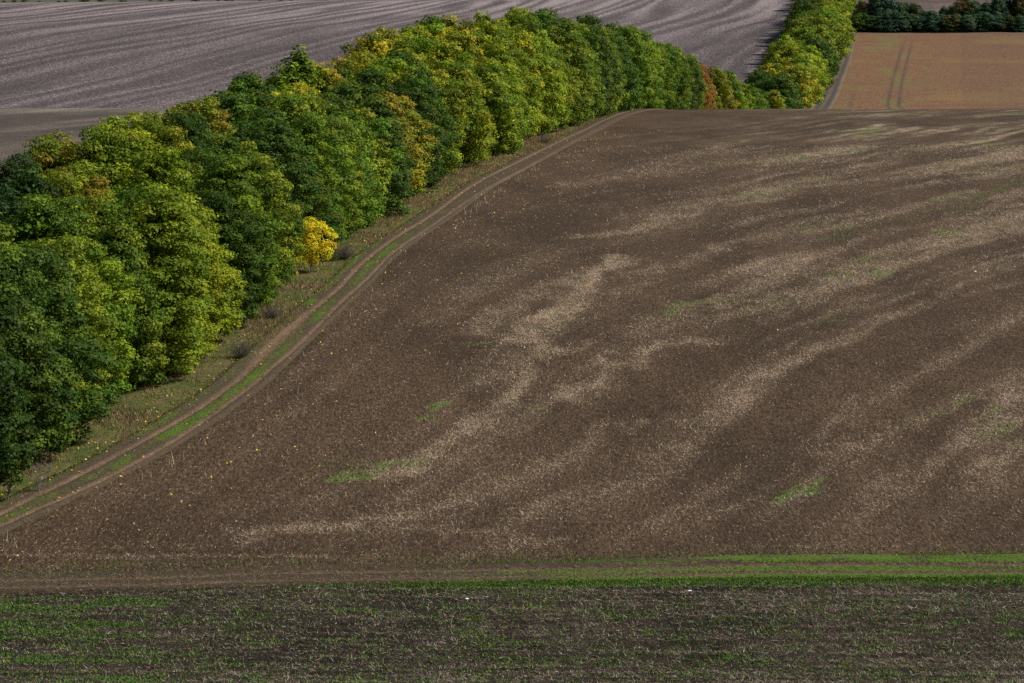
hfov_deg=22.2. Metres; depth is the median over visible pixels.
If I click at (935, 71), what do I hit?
russet field
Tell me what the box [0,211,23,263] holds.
linden tree
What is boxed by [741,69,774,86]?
oak tree
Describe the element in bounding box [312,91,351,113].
oak tree
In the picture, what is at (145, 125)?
maple tree
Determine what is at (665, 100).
oak tree
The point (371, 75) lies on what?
oak tree
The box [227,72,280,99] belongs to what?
oak tree
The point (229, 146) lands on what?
oak tree
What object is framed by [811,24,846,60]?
oak tree
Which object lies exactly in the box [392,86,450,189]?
oak tree
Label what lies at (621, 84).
linden tree
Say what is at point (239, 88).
oak tree
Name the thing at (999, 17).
hazel bush
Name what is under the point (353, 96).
oak tree
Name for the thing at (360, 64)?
maple tree
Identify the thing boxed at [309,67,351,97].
maple tree
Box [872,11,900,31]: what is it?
hazel bush
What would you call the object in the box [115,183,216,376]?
maple tree
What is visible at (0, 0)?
sky
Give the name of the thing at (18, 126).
stubble field
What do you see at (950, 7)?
oak tree
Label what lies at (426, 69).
maple tree
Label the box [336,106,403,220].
linden tree
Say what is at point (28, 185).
oak tree
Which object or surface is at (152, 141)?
maple tree
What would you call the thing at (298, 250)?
maple tree
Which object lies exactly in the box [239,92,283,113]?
oak tree
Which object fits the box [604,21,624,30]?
linden tree
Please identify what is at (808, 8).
oak tree
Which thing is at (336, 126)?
linden tree
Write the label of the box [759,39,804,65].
maple tree
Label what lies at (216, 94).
oak tree
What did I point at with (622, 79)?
linden tree
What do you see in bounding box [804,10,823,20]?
oak tree
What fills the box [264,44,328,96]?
oak tree
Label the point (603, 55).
oak tree
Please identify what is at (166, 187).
maple tree
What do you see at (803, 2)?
oak tree
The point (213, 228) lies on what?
maple tree
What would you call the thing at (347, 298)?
fallen leaves
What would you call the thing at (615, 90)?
oak tree
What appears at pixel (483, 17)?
maple tree
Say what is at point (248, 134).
oak tree
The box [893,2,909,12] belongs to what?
oak tree
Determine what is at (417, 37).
maple tree
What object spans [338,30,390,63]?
maple tree
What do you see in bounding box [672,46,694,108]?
linden tree
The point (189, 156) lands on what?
oak tree
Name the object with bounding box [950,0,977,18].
oak tree
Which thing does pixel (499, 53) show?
maple tree
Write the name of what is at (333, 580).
straw
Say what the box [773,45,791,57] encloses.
maple tree
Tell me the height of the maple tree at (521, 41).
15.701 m
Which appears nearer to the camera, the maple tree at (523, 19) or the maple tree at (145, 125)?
the maple tree at (145, 125)
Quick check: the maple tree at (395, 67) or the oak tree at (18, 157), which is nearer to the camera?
the oak tree at (18, 157)
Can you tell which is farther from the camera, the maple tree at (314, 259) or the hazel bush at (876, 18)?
the hazel bush at (876, 18)
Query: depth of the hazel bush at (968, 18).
993.09 m
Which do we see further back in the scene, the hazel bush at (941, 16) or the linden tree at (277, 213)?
the hazel bush at (941, 16)
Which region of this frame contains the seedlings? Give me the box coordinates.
[0,575,1023,682]
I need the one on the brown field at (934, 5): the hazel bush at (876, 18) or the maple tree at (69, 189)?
the hazel bush at (876, 18)
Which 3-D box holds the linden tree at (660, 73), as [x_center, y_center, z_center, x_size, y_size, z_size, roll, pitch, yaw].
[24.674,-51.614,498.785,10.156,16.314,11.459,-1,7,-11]
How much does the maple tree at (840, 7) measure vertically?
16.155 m
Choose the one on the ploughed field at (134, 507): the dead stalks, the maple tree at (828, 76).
the dead stalks
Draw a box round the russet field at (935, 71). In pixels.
[831,33,1023,108]
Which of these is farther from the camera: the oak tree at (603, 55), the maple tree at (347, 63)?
the oak tree at (603, 55)
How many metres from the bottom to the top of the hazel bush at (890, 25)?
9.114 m
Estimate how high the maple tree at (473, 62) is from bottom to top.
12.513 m
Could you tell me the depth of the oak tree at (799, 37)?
808.35 m
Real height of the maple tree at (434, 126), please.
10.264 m
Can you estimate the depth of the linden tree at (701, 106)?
558.86 m
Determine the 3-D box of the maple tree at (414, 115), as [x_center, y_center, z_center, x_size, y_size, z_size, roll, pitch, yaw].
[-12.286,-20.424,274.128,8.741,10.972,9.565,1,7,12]
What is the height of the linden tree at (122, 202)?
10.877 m
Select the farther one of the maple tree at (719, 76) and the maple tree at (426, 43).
the maple tree at (719, 76)
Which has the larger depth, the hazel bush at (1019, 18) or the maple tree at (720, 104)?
the hazel bush at (1019, 18)
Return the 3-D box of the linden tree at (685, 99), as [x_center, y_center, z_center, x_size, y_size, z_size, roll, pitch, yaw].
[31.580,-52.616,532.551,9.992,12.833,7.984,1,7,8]
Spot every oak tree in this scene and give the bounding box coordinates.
[0,152,53,186]
[0,160,27,191]
[0,166,65,218]
[0,182,29,242]
[0,247,81,462]
[0,259,40,487]
[0,277,63,478]
[9,241,119,444]
[154,109,213,141]
[162,109,186,128]
[168,110,217,167]
[176,145,215,169]
[184,131,243,168]
[190,188,272,327]
[192,152,219,178]
[201,88,241,109]
[211,90,256,142]
[215,120,246,144]
[223,70,263,94]
[224,118,258,143]
[226,78,254,104]
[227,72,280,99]
[229,115,323,267]
[232,125,267,147]
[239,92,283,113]
[245,107,293,145]
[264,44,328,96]
[289,143,348,260]
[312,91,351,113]
[324,83,361,100]
[324,102,339,118]
[331,65,352,82]
[335,79,364,111]
[351,66,395,96]
[356,82,387,100]
[358,95,417,214]
[377,49,426,81]
[390,67,453,161]
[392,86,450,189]
[395,74,461,179]
[526,10,565,31]
[529,7,566,24]
[572,13,626,115]
[577,23,615,117]
[579,16,617,116]
[610,28,642,110]
[617,43,643,110]
[656,43,674,106]
[677,57,688,108]
[684,58,698,108]
[685,56,705,108]
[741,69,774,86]
[749,79,767,89]
[753,89,769,107]
[760,73,795,103]
[766,77,804,108]
[778,70,805,104]
[779,90,795,108]
[780,9,805,37]
[784,1,819,24]
[784,14,817,34]
[789,0,825,19]
[791,27,821,38]
[793,18,809,30]
[793,33,806,42]
[796,34,840,78]
[801,8,818,18]
[801,17,850,55]
[802,36,836,86]
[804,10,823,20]
[804,29,831,56]
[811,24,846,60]
[811,25,840,65]
[824,40,838,70]
[851,0,870,26]
[856,0,884,22]
[874,0,898,15]
[888,0,902,16]
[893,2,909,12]
[904,2,924,17]
[918,10,929,15]
[938,6,951,21]
[947,5,959,15]
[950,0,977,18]
[965,0,983,16]
[976,0,997,14]
[990,0,1010,16]
[998,0,1015,17]
[1006,0,1023,18]
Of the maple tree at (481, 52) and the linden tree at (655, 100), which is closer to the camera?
the maple tree at (481, 52)
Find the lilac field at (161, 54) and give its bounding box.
[0,0,795,107]
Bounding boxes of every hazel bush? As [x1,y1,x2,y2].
[849,13,870,31]
[860,15,881,31]
[869,15,884,31]
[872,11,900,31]
[881,11,908,31]
[898,11,914,31]
[904,14,922,31]
[912,17,930,31]
[921,10,944,31]
[930,14,950,31]
[940,14,962,32]
[948,14,970,31]
[957,15,978,31]
[967,11,999,31]
[970,15,983,31]
[983,15,1001,31]
[988,15,1007,31]
[997,15,1018,31]
[1009,14,1023,31]
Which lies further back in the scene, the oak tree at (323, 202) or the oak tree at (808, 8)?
the oak tree at (808, 8)
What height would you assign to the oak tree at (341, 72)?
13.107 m
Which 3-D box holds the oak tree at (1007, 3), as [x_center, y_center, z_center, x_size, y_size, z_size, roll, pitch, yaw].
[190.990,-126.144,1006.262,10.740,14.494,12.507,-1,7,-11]
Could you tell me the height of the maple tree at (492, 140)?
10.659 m
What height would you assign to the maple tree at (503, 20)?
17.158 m
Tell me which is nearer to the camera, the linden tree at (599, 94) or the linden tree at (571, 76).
the linden tree at (571, 76)
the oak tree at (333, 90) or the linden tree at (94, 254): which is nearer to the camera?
the linden tree at (94, 254)
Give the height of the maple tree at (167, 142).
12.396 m
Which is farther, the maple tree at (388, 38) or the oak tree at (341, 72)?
the maple tree at (388, 38)
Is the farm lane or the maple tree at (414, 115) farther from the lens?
the farm lane
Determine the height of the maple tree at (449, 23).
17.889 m
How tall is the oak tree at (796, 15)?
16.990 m
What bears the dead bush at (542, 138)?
on the grass verge
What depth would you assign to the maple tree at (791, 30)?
821.49 m
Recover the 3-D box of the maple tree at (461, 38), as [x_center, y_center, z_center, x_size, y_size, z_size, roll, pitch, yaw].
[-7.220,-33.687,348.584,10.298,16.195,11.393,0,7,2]
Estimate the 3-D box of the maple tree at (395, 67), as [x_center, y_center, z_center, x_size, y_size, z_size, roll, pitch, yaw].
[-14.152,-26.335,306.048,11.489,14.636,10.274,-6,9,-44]
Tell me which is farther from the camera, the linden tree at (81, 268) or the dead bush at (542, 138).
the dead bush at (542, 138)
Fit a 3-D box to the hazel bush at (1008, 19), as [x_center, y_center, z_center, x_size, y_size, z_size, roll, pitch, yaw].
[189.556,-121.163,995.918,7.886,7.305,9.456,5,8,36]
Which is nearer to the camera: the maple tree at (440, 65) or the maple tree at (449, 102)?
the maple tree at (449, 102)
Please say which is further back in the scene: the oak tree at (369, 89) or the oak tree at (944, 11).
the oak tree at (944, 11)
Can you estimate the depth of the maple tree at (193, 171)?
197.45 m
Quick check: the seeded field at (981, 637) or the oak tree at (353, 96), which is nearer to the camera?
the seeded field at (981, 637)
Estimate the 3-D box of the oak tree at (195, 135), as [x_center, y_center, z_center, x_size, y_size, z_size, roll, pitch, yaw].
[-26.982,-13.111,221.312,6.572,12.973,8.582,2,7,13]
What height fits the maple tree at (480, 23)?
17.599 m
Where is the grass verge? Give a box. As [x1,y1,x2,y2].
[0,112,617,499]
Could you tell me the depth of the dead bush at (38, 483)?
138.72 m
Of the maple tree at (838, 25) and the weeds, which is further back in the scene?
the maple tree at (838, 25)
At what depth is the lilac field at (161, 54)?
979.97 m
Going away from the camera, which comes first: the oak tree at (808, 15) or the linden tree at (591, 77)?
the linden tree at (591, 77)
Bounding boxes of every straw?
[0,144,1023,572]
[0,548,1023,591]
[0,575,1023,682]
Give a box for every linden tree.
[0,193,83,261]
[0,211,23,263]
[9,194,105,282]
[25,233,122,428]
[58,233,143,400]
[84,199,141,354]
[92,211,169,387]
[106,188,157,248]
[187,152,282,314]
[220,141,295,273]
[224,150,308,302]
[246,91,313,127]
[286,92,332,118]
[287,109,359,244]
[288,91,327,115]
[298,135,348,228]
[303,116,379,231]
[315,116,371,237]
[324,109,391,226]
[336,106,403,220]
[401,12,446,31]
[506,21,569,133]
[539,20,590,125]
[546,44,572,128]
[555,49,575,126]
[559,20,607,119]
[560,41,593,122]
[568,31,597,121]
[573,22,605,119]
[600,25,623,115]
[603,27,632,111]
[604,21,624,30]
[608,40,624,99]
[609,43,623,112]
[616,24,660,108]
[616,27,655,109]
[635,36,663,108]
[641,28,665,107]
[642,37,663,108]
[644,42,675,108]
[656,41,681,108]
[663,43,694,108]
[671,58,690,108]
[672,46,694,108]
[685,54,710,108]
[723,69,748,108]
[740,87,759,108]
[741,83,753,92]
[750,89,768,108]
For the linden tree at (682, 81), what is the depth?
525.99 m
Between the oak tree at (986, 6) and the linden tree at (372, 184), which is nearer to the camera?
the linden tree at (372, 184)
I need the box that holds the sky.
[0,0,308,1]
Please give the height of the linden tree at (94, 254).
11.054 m
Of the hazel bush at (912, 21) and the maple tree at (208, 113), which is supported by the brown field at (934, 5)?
the hazel bush at (912, 21)
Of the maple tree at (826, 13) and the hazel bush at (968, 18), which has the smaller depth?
the maple tree at (826, 13)
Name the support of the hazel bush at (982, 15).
on the brown field at (934, 5)
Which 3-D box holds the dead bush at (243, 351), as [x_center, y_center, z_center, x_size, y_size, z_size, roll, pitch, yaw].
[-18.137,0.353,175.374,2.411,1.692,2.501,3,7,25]
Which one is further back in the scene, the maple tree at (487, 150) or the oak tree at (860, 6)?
the oak tree at (860, 6)
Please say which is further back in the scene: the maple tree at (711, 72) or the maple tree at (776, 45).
the maple tree at (776, 45)
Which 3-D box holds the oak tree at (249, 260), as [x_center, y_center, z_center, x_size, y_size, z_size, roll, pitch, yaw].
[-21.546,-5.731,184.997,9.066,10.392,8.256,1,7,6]
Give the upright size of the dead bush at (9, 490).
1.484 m
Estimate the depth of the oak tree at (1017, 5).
1002.66 m
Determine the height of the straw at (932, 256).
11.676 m
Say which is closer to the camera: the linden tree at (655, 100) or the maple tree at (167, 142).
the maple tree at (167, 142)
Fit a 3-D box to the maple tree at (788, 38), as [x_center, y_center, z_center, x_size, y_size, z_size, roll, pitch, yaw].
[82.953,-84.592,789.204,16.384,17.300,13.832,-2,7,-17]
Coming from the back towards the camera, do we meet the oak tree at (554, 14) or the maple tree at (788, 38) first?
the maple tree at (788, 38)
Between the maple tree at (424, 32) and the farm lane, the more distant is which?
the farm lane
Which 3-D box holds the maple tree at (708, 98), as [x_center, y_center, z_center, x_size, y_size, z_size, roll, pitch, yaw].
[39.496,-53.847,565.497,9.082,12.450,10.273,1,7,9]
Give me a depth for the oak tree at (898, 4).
1001.78 m
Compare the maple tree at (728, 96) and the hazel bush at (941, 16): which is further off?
the hazel bush at (941, 16)
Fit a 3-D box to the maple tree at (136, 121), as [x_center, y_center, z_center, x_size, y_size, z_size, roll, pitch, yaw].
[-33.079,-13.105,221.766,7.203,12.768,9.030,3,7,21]
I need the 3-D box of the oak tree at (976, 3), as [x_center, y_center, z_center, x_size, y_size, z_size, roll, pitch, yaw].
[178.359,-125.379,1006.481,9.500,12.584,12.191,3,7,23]
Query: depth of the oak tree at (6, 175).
184.30 m
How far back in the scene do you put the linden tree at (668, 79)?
509.95 m
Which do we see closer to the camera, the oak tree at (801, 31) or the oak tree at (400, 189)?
the oak tree at (400, 189)
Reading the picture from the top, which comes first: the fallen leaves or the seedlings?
the fallen leaves
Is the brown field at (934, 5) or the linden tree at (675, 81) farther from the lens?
the brown field at (934, 5)
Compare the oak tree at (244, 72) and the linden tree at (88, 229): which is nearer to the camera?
the linden tree at (88, 229)
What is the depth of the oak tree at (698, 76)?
553.41 m
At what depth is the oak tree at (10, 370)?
136.21 m
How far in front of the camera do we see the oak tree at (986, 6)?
1002.36 m
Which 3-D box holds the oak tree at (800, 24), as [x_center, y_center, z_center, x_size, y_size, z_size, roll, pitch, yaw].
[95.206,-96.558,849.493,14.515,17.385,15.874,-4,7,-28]
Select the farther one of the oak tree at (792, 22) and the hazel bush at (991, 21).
the hazel bush at (991, 21)
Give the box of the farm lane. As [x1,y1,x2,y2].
[808,0,861,108]
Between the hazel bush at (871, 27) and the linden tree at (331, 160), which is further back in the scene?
the hazel bush at (871, 27)
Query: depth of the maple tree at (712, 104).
572.40 m
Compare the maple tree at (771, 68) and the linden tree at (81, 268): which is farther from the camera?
the maple tree at (771, 68)
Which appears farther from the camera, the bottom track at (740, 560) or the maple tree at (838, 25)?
the maple tree at (838, 25)
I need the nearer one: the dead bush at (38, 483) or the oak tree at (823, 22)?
the dead bush at (38, 483)
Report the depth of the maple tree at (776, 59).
724.70 m
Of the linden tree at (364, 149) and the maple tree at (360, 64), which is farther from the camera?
the maple tree at (360, 64)
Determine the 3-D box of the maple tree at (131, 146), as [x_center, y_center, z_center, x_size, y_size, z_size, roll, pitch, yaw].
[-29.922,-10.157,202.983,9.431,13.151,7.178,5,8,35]
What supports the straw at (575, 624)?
on the seeded field at (981, 637)
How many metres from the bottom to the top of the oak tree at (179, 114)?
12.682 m
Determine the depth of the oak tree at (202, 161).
203.55 m
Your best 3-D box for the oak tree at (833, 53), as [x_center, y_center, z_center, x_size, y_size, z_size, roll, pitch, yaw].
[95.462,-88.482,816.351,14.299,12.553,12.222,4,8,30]
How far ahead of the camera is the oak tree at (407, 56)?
310.72 m
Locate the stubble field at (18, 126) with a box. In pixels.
[0,108,170,172]
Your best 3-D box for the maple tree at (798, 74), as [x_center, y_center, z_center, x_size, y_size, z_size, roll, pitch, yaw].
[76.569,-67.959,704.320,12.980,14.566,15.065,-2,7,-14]
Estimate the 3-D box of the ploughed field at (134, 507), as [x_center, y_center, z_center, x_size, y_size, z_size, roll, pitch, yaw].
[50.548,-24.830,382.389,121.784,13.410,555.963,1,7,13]
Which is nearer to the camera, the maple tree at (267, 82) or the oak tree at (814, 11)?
the maple tree at (267, 82)
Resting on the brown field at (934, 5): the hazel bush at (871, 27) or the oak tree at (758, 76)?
the hazel bush at (871, 27)
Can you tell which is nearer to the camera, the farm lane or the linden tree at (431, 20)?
the linden tree at (431, 20)
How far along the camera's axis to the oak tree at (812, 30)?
805.82 m
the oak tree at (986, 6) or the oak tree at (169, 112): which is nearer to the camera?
the oak tree at (169, 112)
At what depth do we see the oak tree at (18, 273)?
144.86 m
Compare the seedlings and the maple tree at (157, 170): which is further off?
the maple tree at (157, 170)
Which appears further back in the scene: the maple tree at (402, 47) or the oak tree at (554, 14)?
the oak tree at (554, 14)
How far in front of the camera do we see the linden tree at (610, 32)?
457.45 m
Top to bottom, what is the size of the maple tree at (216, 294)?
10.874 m
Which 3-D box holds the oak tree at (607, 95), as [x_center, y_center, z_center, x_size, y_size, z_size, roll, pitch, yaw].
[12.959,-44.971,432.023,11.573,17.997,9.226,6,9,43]
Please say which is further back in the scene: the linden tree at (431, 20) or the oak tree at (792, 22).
the oak tree at (792, 22)
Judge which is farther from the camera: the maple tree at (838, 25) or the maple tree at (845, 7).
the maple tree at (845, 7)
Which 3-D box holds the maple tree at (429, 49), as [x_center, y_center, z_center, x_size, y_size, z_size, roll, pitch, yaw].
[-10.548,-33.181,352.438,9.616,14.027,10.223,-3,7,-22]
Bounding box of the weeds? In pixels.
[298,146,1023,503]
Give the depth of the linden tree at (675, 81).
521.02 m
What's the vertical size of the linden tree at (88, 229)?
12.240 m
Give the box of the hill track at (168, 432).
[0,108,655,535]
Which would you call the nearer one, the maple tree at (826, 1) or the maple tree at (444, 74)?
the maple tree at (444, 74)
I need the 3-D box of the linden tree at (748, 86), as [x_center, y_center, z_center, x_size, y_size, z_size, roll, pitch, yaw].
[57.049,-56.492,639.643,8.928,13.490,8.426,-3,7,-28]
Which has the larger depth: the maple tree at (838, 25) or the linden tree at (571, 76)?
the maple tree at (838, 25)
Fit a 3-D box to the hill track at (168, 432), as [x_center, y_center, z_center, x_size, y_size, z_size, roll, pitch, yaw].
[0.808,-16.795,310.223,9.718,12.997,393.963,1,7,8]
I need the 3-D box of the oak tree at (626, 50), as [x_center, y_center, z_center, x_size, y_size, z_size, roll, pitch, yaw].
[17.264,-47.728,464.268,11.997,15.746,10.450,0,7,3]
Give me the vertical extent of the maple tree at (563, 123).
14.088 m
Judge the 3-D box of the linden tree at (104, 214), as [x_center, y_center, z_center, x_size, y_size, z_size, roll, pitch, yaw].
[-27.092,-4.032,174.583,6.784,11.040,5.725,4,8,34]
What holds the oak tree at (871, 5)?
on the brown field at (934, 5)
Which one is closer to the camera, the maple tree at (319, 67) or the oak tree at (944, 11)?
the maple tree at (319, 67)
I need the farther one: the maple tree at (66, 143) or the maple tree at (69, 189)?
the maple tree at (66, 143)
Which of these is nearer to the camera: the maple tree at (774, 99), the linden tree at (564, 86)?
the linden tree at (564, 86)
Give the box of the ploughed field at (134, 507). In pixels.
[0,109,1023,572]
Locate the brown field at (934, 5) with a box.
[856,0,1023,32]
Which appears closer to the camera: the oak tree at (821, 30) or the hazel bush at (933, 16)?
the oak tree at (821, 30)
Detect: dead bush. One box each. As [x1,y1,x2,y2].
[2,477,15,498]
[29,458,54,490]
[226,337,257,358]
[258,300,285,318]
[333,241,356,259]
[535,131,553,142]
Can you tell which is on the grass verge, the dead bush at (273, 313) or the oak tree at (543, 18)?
the dead bush at (273, 313)
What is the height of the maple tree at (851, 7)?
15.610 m
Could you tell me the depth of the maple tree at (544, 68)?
370.76 m
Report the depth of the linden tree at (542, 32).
375.63 m
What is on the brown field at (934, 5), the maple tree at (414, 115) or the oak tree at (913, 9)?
the oak tree at (913, 9)
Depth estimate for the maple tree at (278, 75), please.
297.10 m
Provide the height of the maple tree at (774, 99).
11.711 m
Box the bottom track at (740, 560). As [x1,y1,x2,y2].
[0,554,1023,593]
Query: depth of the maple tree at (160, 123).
233.41 m
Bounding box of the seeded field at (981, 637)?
[0,577,1023,682]
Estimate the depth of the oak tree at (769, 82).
687.91 m
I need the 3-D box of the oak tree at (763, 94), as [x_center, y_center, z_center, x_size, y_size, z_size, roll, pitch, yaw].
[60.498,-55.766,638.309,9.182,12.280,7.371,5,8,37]
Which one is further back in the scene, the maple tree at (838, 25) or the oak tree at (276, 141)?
the maple tree at (838, 25)
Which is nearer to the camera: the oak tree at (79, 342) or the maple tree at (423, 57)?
the oak tree at (79, 342)
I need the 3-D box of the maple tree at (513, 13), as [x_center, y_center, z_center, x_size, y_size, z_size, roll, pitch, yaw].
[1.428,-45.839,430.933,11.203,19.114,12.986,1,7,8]
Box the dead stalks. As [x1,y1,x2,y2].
[3,136,593,549]
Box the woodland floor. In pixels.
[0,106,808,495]
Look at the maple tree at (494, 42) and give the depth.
349.74 m
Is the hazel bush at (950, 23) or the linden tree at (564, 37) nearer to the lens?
the linden tree at (564, 37)
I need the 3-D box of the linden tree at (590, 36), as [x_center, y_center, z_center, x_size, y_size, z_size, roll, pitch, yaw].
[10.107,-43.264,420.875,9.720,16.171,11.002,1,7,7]
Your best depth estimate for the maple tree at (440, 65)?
329.48 m
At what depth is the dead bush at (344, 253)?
219.34 m
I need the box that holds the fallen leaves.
[1,130,777,562]
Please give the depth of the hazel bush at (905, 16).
995.13 m
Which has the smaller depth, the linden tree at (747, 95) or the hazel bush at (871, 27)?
the linden tree at (747, 95)
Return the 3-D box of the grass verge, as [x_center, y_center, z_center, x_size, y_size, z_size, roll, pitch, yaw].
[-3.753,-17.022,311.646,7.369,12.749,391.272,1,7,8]
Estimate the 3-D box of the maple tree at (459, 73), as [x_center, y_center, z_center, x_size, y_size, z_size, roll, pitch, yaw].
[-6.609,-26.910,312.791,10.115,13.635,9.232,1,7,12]
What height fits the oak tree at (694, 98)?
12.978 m
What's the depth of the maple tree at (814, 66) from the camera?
728.29 m
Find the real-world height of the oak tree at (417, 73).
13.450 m
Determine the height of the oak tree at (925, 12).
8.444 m
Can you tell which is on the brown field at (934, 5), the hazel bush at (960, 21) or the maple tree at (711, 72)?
the hazel bush at (960, 21)
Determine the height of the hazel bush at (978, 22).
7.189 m
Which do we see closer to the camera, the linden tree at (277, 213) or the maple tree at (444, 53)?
the linden tree at (277, 213)
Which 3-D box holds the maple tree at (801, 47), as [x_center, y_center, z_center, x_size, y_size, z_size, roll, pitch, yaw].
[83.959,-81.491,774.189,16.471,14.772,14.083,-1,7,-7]
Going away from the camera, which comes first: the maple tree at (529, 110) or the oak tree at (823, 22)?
the maple tree at (529, 110)
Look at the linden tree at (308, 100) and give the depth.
251.78 m
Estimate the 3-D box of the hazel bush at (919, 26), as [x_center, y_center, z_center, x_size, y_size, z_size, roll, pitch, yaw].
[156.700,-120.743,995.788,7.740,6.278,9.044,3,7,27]
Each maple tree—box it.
[22,136,72,180]
[41,129,81,173]
[42,170,115,237]
[45,160,117,230]
[55,126,142,200]
[82,114,127,157]
[107,112,148,137]
[109,126,169,197]
[112,145,204,212]
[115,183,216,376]
[119,108,164,137]
[128,128,164,167]
[132,115,168,127]
[145,124,202,169]
[147,182,189,203]
[148,202,235,357]
[158,106,190,122]
[162,96,237,147]
[163,194,248,337]
[171,157,205,203]
[255,90,292,107]
[260,78,280,89]
[265,65,313,83]
[273,231,308,280]
[278,80,320,95]
[293,216,338,271]
[307,68,350,91]
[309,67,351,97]
[311,61,334,76]
[322,56,355,75]
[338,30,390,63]
[344,49,378,63]
[346,63,402,91]
[348,56,382,74]
[356,90,419,201]
[365,26,408,54]
[369,56,423,83]
[371,99,425,189]
[384,39,423,66]
[392,31,426,53]
[395,94,438,193]
[399,24,431,43]
[409,61,434,73]
[413,37,442,54]
[418,52,429,66]
[420,100,444,179]
[422,69,474,170]
[423,21,448,43]
[424,40,475,70]
[424,44,437,61]
[427,58,461,78]
[430,76,469,172]
[431,59,496,166]
[432,35,451,44]
[433,28,482,62]
[437,13,460,28]
[445,19,479,37]
[456,58,481,71]
[464,79,495,161]
[465,65,520,156]
[469,29,505,56]
[472,10,491,25]
[473,18,508,42]
[474,46,484,63]
[474,87,497,155]
[475,18,489,28]
[476,57,513,138]
[477,36,529,138]
[482,61,529,152]
[483,46,539,139]
[488,43,527,146]
[499,17,511,28]
[502,5,532,26]
[505,26,522,33]
[506,31,567,132]
[507,30,544,136]
[511,14,540,30]
[516,46,549,138]
[538,41,579,128]
[693,64,715,108]
[701,65,716,107]
[701,67,717,108]
[708,66,741,108]
[709,75,723,108]
[721,78,736,108]
[747,63,783,82]
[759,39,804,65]
[761,33,796,62]
[765,53,786,69]
[767,90,786,108]
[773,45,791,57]
[775,26,804,48]
[776,62,816,108]
[779,54,816,97]
[780,43,803,58]
[785,0,795,18]
[785,62,824,107]
[791,42,806,48]
[791,52,828,97]
[795,52,827,103]
[802,45,830,71]
[809,5,852,47]
[810,16,850,62]
[811,52,834,91]
[812,0,849,24]
[815,7,846,47]
[825,0,850,25]
[827,2,856,47]
[834,0,855,32]
[841,0,854,19]
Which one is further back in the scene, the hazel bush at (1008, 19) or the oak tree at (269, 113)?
the hazel bush at (1008, 19)
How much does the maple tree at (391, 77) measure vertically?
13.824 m
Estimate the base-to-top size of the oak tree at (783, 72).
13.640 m
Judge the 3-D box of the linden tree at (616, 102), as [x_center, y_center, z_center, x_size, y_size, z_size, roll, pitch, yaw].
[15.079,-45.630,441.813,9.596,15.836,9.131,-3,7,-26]
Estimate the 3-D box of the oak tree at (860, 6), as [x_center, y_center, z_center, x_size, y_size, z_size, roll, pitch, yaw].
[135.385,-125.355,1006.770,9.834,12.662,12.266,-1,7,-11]
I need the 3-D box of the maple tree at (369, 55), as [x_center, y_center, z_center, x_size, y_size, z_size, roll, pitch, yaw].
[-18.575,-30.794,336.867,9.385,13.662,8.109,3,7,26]
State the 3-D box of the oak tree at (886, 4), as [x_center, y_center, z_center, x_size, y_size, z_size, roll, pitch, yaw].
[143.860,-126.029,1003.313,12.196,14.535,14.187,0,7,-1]
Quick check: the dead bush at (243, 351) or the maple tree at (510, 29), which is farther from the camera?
the maple tree at (510, 29)
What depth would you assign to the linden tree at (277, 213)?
200.16 m

